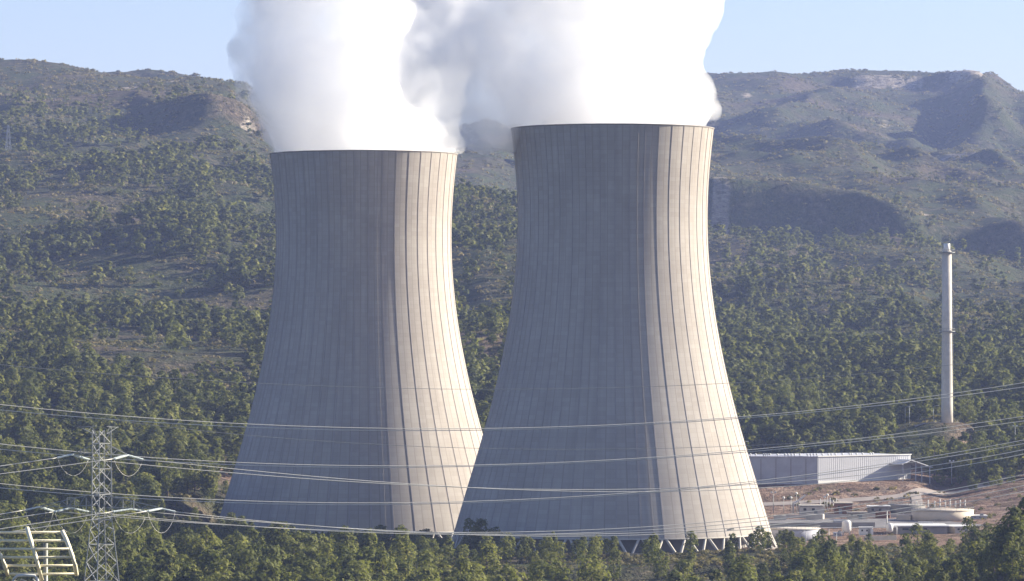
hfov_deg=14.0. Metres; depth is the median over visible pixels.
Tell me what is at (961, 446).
pine tree
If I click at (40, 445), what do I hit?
pine tree
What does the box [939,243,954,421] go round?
chimney
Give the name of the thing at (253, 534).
pine tree
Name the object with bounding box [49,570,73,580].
pine tree
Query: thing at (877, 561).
pine tree
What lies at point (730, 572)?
pine tree
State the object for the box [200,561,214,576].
pine tree
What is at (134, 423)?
pine tree
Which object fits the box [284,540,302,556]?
pine tree
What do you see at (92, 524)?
pine tree
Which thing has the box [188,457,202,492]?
pine tree
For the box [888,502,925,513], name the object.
building
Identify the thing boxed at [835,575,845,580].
pine tree
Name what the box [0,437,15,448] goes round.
pine tree
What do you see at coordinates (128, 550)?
pine tree
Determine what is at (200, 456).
pine tree
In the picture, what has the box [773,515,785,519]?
container
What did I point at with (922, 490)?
road
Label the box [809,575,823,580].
pine tree
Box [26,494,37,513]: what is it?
pine tree
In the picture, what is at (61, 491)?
pine tree
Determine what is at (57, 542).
pine tree
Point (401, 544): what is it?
pine tree
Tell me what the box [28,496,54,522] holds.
pine tree
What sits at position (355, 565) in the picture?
pine tree
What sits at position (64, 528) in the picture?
pine tree
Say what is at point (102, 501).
pine tree
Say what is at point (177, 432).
pine tree
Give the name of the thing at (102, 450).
pine tree
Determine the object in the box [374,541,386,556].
pine tree
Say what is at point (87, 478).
pine tree
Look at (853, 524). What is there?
wall
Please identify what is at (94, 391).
pine tree
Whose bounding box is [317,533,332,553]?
pine tree
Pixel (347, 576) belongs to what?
pine tree
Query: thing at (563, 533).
power line
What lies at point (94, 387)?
pine tree
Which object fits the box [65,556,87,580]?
pine tree
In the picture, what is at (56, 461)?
pine tree
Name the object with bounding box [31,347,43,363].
pine tree
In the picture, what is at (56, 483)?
pine tree
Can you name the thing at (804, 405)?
pine tree
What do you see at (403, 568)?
pine tree
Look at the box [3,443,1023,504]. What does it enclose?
power line
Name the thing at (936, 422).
road
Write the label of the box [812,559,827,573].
pine tree
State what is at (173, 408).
pine tree
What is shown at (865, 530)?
cabin
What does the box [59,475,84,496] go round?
pine tree
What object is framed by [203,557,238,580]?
pine tree
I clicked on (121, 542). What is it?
pine tree
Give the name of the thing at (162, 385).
pine tree
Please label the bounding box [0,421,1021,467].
power line
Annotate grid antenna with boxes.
[0,527,78,580]
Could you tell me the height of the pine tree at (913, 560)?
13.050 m
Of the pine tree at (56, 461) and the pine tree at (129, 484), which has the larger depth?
the pine tree at (56, 461)
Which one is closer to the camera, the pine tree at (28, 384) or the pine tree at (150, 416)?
the pine tree at (150, 416)
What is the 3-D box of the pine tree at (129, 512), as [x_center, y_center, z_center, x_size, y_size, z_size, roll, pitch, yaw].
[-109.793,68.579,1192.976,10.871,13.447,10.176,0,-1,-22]
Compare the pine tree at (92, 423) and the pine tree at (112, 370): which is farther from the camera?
the pine tree at (112, 370)
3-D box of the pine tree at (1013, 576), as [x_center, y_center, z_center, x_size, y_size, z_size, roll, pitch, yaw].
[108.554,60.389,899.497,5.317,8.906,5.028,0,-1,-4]
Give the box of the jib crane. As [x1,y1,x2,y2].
[792,495,805,513]
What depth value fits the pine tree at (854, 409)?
1704.13 m
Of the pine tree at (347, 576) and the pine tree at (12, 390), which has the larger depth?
the pine tree at (12, 390)
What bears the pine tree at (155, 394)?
on the ground at (816, 215)
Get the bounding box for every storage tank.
[770,524,820,542]
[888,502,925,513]
[911,506,973,520]
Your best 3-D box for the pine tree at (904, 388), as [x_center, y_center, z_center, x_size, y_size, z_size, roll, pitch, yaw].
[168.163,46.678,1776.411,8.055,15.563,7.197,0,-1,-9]
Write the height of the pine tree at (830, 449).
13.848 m
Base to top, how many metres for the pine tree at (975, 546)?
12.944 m
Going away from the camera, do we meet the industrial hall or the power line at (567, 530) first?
the power line at (567, 530)
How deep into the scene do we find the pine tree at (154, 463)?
1413.62 m
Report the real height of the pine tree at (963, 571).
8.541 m
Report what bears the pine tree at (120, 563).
on the ground at (816, 215)
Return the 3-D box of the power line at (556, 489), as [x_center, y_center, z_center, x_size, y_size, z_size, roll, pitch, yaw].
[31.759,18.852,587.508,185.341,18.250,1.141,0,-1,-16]
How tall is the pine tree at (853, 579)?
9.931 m
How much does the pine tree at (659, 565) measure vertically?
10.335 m
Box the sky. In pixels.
[0,0,1023,135]
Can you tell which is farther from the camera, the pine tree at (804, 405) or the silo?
the pine tree at (804, 405)
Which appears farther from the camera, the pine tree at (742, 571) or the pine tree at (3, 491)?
the pine tree at (3, 491)
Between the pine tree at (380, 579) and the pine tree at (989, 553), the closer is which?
the pine tree at (989, 553)
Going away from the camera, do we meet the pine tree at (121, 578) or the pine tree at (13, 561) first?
the pine tree at (121, 578)
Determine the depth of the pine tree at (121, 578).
968.11 m
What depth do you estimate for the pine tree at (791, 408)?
1714.82 m
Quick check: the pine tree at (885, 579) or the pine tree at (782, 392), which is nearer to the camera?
the pine tree at (885, 579)
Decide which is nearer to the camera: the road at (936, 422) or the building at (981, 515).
the building at (981, 515)
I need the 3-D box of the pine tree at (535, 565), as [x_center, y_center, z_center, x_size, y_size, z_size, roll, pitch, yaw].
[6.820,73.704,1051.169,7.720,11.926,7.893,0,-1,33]
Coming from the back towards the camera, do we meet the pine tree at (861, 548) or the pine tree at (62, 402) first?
the pine tree at (62, 402)
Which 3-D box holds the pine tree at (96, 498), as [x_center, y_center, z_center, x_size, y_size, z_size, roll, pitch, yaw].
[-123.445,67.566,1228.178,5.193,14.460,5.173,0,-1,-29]
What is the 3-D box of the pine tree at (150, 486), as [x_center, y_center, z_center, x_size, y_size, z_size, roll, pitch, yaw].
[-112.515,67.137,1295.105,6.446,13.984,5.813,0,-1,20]
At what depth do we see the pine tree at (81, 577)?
985.40 m
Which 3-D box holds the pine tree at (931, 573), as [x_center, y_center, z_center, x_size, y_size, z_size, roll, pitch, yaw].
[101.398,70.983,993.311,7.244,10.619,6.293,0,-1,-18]
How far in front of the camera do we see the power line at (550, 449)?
661.55 m
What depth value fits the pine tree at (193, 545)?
1071.47 m
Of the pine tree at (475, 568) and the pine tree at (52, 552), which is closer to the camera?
the pine tree at (475, 568)
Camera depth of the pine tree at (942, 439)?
1631.99 m
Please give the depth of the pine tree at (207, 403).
1696.88 m
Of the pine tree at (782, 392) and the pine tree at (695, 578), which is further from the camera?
the pine tree at (782, 392)
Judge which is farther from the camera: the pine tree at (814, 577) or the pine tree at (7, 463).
the pine tree at (7, 463)
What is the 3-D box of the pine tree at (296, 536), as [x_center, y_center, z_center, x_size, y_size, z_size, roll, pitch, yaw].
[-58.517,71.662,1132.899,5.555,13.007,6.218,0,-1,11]
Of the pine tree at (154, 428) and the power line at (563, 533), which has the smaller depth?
the power line at (563, 533)
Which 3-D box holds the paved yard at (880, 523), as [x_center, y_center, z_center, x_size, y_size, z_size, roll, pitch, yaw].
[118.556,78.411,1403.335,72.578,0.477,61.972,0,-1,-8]
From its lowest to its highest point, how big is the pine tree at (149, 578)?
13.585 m
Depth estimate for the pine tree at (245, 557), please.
1021.78 m
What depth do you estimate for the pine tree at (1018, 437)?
1587.22 m
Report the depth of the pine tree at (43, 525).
1148.10 m
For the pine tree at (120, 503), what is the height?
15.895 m
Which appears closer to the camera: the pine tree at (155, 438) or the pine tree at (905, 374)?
the pine tree at (155, 438)
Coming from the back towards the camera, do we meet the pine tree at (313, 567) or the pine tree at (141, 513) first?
the pine tree at (141, 513)
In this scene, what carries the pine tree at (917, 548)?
on the ground at (816, 215)
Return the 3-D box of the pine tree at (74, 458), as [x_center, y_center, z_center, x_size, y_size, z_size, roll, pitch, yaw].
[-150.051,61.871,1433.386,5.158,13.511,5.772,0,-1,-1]
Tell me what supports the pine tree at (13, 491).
on the ground at (816, 215)
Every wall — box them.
[769,522,874,526]
[786,514,911,517]
[864,535,896,540]
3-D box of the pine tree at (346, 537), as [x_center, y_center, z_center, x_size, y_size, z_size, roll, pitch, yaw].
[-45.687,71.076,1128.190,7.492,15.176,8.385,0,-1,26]
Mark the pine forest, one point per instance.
(784, 348)
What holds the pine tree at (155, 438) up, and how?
on the ground at (816, 215)
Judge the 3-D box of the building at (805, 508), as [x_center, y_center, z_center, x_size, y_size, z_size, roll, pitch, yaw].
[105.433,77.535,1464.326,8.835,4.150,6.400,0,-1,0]
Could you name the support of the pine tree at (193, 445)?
on the ground at (816, 215)
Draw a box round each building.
[798,504,824,514]
[833,502,853,513]
[846,511,867,518]
[866,505,890,513]
[892,523,948,533]
[947,524,972,532]
[971,513,987,518]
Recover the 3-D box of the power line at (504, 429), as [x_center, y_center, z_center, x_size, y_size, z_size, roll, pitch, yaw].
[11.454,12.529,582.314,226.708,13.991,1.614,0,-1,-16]
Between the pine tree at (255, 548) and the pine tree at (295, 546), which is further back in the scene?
the pine tree at (295, 546)
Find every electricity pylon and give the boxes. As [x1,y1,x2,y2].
[4,125,12,150]
[25,426,174,580]
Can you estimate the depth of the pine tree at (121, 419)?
1568.62 m
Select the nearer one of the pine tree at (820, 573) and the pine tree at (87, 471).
the pine tree at (820, 573)
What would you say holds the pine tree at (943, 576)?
on the ground at (816, 215)
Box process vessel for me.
[886,511,896,534]
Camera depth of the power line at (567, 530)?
581.97 m
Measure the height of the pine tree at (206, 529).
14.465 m
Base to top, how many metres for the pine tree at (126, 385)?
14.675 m
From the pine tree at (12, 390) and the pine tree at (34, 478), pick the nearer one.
the pine tree at (34, 478)
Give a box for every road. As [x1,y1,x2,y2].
[763,472,1021,505]
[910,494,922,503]
[914,422,961,426]
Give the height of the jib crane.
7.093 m
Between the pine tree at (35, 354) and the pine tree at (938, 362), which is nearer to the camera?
the pine tree at (35, 354)
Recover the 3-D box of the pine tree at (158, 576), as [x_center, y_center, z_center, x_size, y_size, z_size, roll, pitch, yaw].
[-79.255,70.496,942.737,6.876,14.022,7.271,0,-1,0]
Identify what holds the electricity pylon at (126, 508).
on the ground at (816, 215)
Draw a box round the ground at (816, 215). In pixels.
[0,59,1023,580]
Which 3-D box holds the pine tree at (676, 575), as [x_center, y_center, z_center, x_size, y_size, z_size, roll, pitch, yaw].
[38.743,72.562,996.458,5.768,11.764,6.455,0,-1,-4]
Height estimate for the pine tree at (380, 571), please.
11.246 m
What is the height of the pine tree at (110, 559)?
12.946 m
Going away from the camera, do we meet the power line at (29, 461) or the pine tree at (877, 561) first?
the power line at (29, 461)
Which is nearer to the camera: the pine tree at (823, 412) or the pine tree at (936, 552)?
the pine tree at (936, 552)
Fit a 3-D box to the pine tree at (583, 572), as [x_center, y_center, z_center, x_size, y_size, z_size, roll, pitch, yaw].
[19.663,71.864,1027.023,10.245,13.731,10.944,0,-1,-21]
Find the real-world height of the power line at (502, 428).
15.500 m
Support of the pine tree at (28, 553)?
on the ground at (816, 215)
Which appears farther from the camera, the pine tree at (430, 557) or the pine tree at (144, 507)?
the pine tree at (144, 507)
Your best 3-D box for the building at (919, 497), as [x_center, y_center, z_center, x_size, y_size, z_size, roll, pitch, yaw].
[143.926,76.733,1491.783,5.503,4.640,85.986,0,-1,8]
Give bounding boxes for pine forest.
[0,78,1023,580]
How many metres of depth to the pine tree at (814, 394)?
1805.52 m
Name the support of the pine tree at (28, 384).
on the ground at (816, 215)
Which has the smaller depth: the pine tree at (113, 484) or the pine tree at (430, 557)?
the pine tree at (430, 557)
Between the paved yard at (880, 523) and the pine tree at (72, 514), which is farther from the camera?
the paved yard at (880, 523)
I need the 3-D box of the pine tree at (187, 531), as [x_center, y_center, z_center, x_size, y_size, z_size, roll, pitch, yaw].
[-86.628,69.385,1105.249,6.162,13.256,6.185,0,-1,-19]
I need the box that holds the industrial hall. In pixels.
[748,452,932,484]
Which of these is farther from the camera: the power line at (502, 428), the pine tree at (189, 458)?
the pine tree at (189, 458)
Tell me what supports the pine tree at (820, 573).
on the ground at (816, 215)
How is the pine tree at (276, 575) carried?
on the ground at (816, 215)
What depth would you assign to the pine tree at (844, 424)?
1660.03 m
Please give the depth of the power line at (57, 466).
555.40 m
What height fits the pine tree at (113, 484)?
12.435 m
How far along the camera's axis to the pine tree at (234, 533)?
1147.52 m
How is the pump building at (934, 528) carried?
on the ground at (816, 215)
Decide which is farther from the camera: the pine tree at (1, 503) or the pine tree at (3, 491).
the pine tree at (3, 491)
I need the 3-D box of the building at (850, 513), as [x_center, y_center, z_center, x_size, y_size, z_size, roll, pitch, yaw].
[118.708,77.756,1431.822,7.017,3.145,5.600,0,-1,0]
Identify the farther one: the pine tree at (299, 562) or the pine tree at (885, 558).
the pine tree at (885, 558)
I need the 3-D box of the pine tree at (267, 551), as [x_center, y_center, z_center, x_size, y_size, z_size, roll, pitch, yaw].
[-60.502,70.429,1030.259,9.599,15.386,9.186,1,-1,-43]
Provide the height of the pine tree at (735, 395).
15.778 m
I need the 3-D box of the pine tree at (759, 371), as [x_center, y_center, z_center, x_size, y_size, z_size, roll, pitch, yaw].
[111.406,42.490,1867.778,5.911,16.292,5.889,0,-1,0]
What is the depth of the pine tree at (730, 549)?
1131.47 m
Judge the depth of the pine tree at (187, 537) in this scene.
1098.77 m
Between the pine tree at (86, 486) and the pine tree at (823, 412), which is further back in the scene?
the pine tree at (823, 412)
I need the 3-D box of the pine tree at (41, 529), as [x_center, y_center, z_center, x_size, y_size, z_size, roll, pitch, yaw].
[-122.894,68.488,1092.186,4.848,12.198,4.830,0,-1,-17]
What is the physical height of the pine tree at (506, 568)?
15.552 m
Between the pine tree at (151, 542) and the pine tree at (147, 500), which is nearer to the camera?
the pine tree at (151, 542)
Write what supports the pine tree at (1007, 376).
on the ground at (816, 215)
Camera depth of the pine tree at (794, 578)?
947.16 m
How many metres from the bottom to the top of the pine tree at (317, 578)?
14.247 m
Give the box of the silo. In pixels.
[842,520,850,535]
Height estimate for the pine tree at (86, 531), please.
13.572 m
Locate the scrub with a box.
[0,58,1023,580]
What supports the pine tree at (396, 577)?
on the ground at (816, 215)
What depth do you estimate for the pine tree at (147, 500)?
1225.28 m
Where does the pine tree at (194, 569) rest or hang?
on the ground at (816, 215)
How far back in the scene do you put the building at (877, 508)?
1461.33 m
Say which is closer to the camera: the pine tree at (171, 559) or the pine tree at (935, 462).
the pine tree at (171, 559)
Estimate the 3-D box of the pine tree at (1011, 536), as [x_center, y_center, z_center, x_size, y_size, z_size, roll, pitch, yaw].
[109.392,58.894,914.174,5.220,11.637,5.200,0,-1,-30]
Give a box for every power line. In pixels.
[0,356,1021,388]
[0,382,1023,428]
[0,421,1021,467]
[0,440,1022,502]
[0,511,112,528]
[0,511,147,533]
[1,458,113,473]
[1,511,54,519]
[2,416,1023,465]
[2,457,56,465]
[3,387,1021,430]
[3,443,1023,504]
[60,474,1023,532]
[89,449,1023,489]
[89,478,1023,534]
[107,419,1022,449]
[143,454,1022,491]
[152,485,1023,534]
[175,491,1023,536]
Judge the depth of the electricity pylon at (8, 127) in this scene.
3100.96 m
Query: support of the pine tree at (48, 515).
on the ground at (816, 215)
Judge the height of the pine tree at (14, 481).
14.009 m
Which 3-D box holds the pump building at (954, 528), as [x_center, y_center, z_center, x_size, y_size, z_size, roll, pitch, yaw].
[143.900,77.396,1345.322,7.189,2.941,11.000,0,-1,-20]
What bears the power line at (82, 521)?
attached to the electricity pylon at (126, 508)
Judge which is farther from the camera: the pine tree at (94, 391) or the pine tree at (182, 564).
the pine tree at (94, 391)
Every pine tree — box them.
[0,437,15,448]
[0,461,14,475]
[0,468,13,493]
[0,484,14,503]
[0,500,8,518]
[0,503,30,533]
[0,570,10,580]
[1,538,18,560]
[5,371,22,401]
[5,526,36,563]
[6,553,28,578]
[8,478,22,495]
[10,488,21,500]
[10,497,27,524]
[15,380,40,410]
[15,451,28,466]
[19,431,43,447]
[20,452,42,471]
[22,370,39,396]
[23,550,33,572]
[24,474,40,491]
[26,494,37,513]
[27,516,36,525]
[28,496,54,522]
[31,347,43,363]
[34,537,62,568]
[35,509,47,525]
[36,442,48,465]
[36,550,55,575]
[37,528,47,537]
[38,522,53,533]
[39,507,58,529]
[41,483,53,490]
[43,428,66,450]
[44,472,57,486]
[48,514,73,534]
[48,524,59,535]
[48,562,68,577]
[49,480,62,492]
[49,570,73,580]
[51,449,66,471]
[51,467,64,487]
[53,536,61,558]
[54,406,69,431]
[54,444,66,465]
[55,486,67,504]
[55,498,87,516]
[55,547,72,575]
[58,390,70,417]
[58,526,72,547]
[58,533,90,573]
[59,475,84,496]
[64,351,83,374]
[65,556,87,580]
[66,518,97,544]
[67,510,80,530]
[69,450,81,470]
[73,469,81,480]
[74,403,85,429]
[76,383,104,401]
[76,449,100,481]
[77,341,96,362]
[78,547,109,580]
[78,568,90,580]
[80,361,105,384]
[81,476,90,482]
[81,480,100,496]
[82,511,103,541]
[83,422,98,443]
[88,389,100,407]
[90,496,101,511]
[92,410,116,431]
[92,567,114,580]
[96,489,116,513]
[97,444,112,473]
[97,525,110,554]
[97,536,122,556]
[99,515,125,542]
[99,544,112,556]
[101,551,117,572]
[103,436,120,450]
[106,478,118,490]
[108,363,119,387]
[110,378,133,395]
[110,495,136,526]
[112,416,131,435]
[112,428,131,447]
[112,448,125,482]
[112,558,127,579]
[114,527,133,557]
[114,575,123,580]
[115,545,136,571]
[116,507,144,525]
[119,396,132,416]
[120,481,135,500]
[127,560,155,580]
[129,414,139,433]
[134,477,161,505]
[134,493,166,530]
[134,532,144,543]
[135,518,156,544]
[137,456,163,484]
[137,503,149,514]
[137,509,153,519]
[138,440,153,466]
[139,411,156,433]
[141,426,161,444]
[143,439,157,458]
[143,484,157,503]
[144,572,168,580]
[145,532,162,555]
[146,424,164,444]
[148,390,159,409]
[148,433,164,447]
[149,410,160,425]
[151,571,171,580]
[154,380,169,404]
[159,459,180,496]
[161,402,180,424]
[161,554,178,579]
[165,437,183,471]
[168,425,188,440]
[168,440,184,466]
[174,390,195,408]
[174,533,197,555]
[175,527,193,556]
[175,555,196,580]
[179,453,200,491]
[181,374,197,395]
[181,418,198,439]
[183,567,198,579]
[184,439,203,459]
[185,538,204,566]
[185,571,213,580]
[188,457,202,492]
[195,452,210,488]
[195,525,220,548]
[199,391,216,419]
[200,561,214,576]
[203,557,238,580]
[215,390,236,411]
[225,540,247,566]
[229,529,241,536]
[232,548,258,580]
[232,571,249,580]
[243,528,264,546]
[245,542,261,563]
[251,544,281,574]
[251,556,278,580]
[266,521,292,547]
[266,566,282,580]
[277,535,293,553]
[277,571,292,579]
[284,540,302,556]
[291,530,307,544]
[292,553,310,569]
[294,534,322,557]
[296,560,321,580]
[311,574,331,580]
[315,538,324,552]
[316,543,338,569]
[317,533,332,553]
[318,568,337,580]
[327,561,340,573]
[332,525,357,567]
[332,546,354,573]
[336,570,353,580]
[348,561,370,580]
[353,545,376,572]
[353,570,366,580]
[358,528,381,563]
[368,550,396,580]
[370,562,386,575]
[373,576,392,580]
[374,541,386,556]
[388,536,415,574]
[389,524,411,556]
[390,554,413,576]
[390,572,404,580]
[397,561,411,580]
[406,573,417,580]
[413,549,442,580]
[415,567,434,580]
[437,561,452,580]
[439,571,450,580]
[449,557,476,580]
[453,574,469,580]
[460,518,474,550]
[466,563,482,580]
[467,366,479,383]
[469,518,493,556]
[472,543,501,580]
[486,567,501,580]
[488,563,526,580]
[523,559,551,580]
[527,550,540,578]
[527,568,544,580]
[537,555,574,580]
[575,554,612,580]
[602,576,610,580]
[606,550,621,580]
[650,550,670,580]
[665,569,684,580]
[671,559,698,580]
[683,573,708,580]
[708,569,724,580]
[722,546,735,575]
[724,553,759,580]
[725,567,738,580]
[730,384,739,401]
[730,562,754,580]
[739,379,749,403]
[754,367,763,393]
[755,397,775,436]
[756,562,770,580]
[758,362,769,381]
[771,572,783,580]
[773,382,796,405]
[773,387,792,409]
[782,570,802,580]
[785,403,799,431]
[797,400,814,427]
[797,555,816,578]
[800,382,820,407]
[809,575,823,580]
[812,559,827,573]
[815,567,832,580]
[816,408,827,422]
[819,541,838,579]
[821,553,848,580]
[824,429,837,452]
[834,419,852,452]
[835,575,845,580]
[845,575,865,580]
[846,402,859,418]
[847,560,861,580]
[851,537,867,575]
[862,556,886,580]
[875,577,894,580]
[876,563,893,577]
[881,557,893,577]
[888,557,906,580]
[896,370,912,382]
[897,382,912,403]
[898,564,922,580]
[905,553,922,579]
[906,523,926,557]
[921,529,934,557]
[922,439,945,480]
[924,566,945,580]
[925,546,946,570]
[926,557,940,578]
[930,357,941,372]
[933,571,948,580]
[936,436,946,449]
[946,559,961,579]
[951,572,964,580]
[955,443,970,479]
[959,390,976,421]
[959,516,979,549]
[959,567,969,580]
[961,541,983,580]
[964,430,991,462]
[967,525,980,542]
[971,446,983,478]
[974,546,984,574]
[975,359,992,386]
[977,537,1004,580]
[980,522,994,543]
[986,403,1002,427]
[989,515,1023,562]
[995,372,1015,395]
[998,532,1020,573]
[1000,507,1023,568]
[1002,549,1023,580]
[1010,434,1023,475]
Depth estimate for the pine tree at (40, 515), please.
1191.20 m
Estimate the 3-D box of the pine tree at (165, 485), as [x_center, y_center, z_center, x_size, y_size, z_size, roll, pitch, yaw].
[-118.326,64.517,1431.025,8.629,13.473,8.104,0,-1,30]
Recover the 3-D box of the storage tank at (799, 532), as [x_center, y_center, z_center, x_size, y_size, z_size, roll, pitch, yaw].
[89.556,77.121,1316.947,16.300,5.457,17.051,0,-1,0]
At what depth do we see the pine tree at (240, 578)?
975.83 m
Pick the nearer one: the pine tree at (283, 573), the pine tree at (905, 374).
the pine tree at (283, 573)
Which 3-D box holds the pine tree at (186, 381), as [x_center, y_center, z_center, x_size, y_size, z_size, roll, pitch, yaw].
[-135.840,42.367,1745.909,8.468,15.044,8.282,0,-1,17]
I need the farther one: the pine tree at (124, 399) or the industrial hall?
the pine tree at (124, 399)
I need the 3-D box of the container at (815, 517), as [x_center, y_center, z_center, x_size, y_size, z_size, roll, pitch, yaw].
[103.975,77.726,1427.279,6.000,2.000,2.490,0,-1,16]
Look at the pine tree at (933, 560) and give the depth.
1056.98 m
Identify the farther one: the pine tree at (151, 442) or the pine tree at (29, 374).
the pine tree at (29, 374)
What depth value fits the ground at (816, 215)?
3493.12 m
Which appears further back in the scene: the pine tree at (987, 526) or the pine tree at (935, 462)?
the pine tree at (935, 462)
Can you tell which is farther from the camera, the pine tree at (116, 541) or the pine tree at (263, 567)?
the pine tree at (116, 541)
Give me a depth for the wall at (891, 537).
1302.26 m
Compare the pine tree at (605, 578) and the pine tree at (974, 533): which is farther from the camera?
the pine tree at (974, 533)
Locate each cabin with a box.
[833,531,842,535]
[858,527,873,534]
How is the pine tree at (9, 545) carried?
on the ground at (816, 215)
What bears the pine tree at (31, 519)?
on the ground at (816, 215)
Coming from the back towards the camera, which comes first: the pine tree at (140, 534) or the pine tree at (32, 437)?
the pine tree at (32, 437)
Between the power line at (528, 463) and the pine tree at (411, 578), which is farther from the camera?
the pine tree at (411, 578)
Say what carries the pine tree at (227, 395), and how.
on the ground at (816, 215)
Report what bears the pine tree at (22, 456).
on the ground at (816, 215)
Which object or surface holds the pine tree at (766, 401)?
on the ground at (816, 215)
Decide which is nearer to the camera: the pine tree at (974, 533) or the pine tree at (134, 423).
the pine tree at (974, 533)
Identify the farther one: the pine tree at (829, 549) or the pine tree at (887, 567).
the pine tree at (829, 549)
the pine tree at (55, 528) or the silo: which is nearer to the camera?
the pine tree at (55, 528)
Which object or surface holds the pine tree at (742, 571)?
on the ground at (816, 215)
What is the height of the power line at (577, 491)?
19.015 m
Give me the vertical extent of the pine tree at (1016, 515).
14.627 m
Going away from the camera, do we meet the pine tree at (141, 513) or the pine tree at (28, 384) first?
the pine tree at (141, 513)
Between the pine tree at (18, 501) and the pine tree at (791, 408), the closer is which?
the pine tree at (18, 501)
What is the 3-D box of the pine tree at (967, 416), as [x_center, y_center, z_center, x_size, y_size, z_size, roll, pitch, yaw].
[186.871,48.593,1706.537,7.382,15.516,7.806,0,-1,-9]
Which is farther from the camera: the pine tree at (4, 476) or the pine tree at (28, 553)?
the pine tree at (4, 476)
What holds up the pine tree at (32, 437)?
on the ground at (816, 215)
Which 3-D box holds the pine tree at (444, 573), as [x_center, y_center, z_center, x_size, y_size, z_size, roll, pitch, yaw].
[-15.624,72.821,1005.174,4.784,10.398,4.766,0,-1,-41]
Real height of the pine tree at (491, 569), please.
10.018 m
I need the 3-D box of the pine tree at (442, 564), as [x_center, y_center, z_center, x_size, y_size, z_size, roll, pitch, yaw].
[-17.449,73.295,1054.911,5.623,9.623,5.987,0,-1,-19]
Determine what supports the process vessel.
on the ground at (816, 215)
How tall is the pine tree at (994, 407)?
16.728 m
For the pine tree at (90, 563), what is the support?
on the ground at (816, 215)
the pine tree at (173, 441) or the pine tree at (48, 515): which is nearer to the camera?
the pine tree at (48, 515)
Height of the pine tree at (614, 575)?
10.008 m
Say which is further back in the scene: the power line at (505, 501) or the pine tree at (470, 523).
the pine tree at (470, 523)
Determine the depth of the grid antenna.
110.13 m
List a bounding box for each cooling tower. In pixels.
[219,150,482,542]
[452,123,778,554]
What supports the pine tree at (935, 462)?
on the ground at (816, 215)
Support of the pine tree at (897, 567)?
on the ground at (816, 215)
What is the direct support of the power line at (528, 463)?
attached to the electricity pylon at (126, 508)
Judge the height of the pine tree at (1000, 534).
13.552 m
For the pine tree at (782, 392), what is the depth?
1769.30 m
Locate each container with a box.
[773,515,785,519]
[806,514,823,519]
[875,512,889,517]
[896,515,911,519]
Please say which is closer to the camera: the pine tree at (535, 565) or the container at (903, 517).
the pine tree at (535, 565)
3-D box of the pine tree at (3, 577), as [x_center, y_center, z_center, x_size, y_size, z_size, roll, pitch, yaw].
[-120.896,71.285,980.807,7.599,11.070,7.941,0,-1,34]
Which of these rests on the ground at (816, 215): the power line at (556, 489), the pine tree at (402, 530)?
the pine tree at (402, 530)
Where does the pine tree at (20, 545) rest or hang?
on the ground at (816, 215)
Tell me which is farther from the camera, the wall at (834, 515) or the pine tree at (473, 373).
the pine tree at (473, 373)
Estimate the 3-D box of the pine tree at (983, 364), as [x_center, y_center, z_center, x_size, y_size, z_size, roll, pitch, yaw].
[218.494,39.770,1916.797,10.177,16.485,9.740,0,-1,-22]
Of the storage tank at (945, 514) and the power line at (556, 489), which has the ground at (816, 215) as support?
the storage tank at (945, 514)
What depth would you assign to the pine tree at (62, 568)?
997.69 m
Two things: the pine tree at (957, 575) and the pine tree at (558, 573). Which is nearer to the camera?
the pine tree at (957, 575)
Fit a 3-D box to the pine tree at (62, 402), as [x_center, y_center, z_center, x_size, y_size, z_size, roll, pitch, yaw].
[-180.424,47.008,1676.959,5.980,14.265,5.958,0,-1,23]
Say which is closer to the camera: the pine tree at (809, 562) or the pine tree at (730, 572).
the pine tree at (809, 562)
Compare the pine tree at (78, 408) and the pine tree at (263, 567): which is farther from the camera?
the pine tree at (78, 408)
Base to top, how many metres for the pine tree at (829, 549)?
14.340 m
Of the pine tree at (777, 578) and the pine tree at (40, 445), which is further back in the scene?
the pine tree at (40, 445)
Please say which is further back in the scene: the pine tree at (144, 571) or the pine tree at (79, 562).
the pine tree at (79, 562)
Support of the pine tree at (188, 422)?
on the ground at (816, 215)
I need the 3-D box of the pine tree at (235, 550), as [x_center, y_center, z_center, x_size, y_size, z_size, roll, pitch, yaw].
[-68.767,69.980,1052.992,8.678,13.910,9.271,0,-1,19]
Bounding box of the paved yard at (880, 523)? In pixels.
[768,518,982,527]
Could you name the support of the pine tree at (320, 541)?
on the ground at (816, 215)
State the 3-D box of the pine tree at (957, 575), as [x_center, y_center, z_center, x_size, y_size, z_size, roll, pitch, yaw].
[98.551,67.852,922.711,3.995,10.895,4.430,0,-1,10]
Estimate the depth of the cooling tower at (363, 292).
1378.65 m
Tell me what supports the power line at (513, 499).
attached to the electricity pylon at (126, 508)
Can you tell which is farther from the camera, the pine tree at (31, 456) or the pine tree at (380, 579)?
the pine tree at (31, 456)
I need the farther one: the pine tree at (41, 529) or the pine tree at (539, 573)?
the pine tree at (41, 529)
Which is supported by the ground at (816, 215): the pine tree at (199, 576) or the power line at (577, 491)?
the pine tree at (199, 576)
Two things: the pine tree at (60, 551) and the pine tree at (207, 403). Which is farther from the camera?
the pine tree at (207, 403)
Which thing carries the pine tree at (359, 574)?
on the ground at (816, 215)
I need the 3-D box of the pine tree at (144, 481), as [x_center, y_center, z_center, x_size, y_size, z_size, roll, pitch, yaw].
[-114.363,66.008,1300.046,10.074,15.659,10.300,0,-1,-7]
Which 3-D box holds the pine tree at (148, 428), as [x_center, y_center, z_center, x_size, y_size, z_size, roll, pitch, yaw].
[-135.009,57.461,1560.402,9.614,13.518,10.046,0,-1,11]
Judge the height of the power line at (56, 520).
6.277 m
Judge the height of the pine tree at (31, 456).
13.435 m
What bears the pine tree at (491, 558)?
on the ground at (816, 215)
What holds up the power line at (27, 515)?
attached to the electricity pylon at (126, 508)

